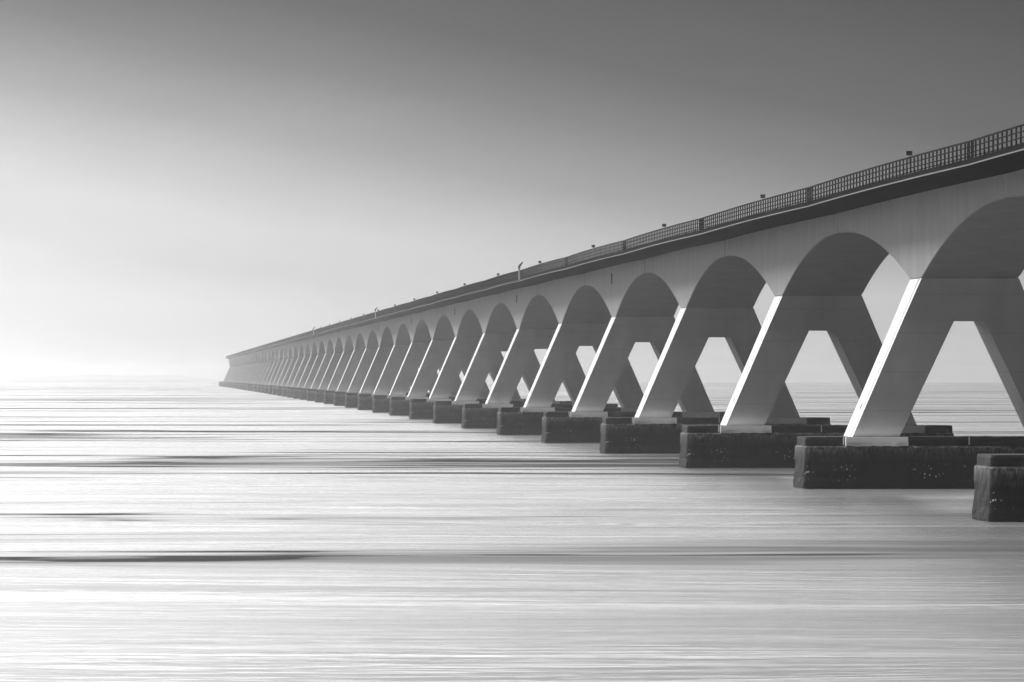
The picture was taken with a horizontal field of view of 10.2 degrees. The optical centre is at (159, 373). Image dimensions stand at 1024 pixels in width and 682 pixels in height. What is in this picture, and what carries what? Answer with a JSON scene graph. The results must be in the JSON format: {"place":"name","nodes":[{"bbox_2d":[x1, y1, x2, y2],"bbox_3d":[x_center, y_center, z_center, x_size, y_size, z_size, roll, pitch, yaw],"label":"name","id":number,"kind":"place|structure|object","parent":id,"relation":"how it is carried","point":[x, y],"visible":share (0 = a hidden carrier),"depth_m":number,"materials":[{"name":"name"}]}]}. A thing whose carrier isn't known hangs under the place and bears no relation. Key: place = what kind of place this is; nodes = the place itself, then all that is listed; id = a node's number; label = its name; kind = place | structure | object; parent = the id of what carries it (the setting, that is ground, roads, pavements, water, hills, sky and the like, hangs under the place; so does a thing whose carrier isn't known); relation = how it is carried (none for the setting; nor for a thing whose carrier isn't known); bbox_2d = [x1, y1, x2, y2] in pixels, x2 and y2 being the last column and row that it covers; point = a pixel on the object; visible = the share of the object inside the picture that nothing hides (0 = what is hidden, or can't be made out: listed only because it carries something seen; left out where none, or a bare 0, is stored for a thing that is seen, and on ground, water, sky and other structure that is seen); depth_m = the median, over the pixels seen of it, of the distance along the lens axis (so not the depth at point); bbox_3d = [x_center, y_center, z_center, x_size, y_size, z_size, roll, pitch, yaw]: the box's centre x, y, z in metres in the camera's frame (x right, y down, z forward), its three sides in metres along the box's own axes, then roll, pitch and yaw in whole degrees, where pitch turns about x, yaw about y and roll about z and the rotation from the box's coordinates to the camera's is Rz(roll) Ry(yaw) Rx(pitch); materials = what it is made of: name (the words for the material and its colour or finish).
{"place":"outdoors","nodes":[
{"label":"outdoors","id":0,"kind":"place"},
{"bbox_2d":[0,382,1023,681],"bbox_3d":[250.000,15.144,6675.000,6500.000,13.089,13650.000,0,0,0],"label":"water","id":1,"kind":"structure","parent":0,"point":[182,532],"depth_m":270.86,"materials":[{"name":"grey liquid"}]},
{"bbox_2d":[0,374,222,381],"bbox_3d":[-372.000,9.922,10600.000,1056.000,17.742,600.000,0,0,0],"label":"shore","id":2,"kind":"structure","parent":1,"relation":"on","point":[96,378],"depth_m":10333.85,"materials":[{"name":"grey"}]},
{"bbox_2d":[219,124,1023,521],"bbox_3d":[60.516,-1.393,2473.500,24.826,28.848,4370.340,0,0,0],"label":"concrete bridge","id":3,"kind":"structure","parent":1,"relation":"on","point":[949,236],"depth_m":525.47,"materials":[{"name":"grey concrete"}]},
{"bbox_2d":[518,262,522,279],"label":"lamp mast","id":4,"kind":"object","parent":3,"relation":"attached to","point":[519,266],"visible":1,"depth_m":858.39,"materials":[{"name":"grey metal"}]},
{"bbox_2d":[0,0,1023,382],"label":"sky","id":5,"kind":"structure","parent":0,"point":[186,186],"materials":[{"name":"grey"}]}
]}

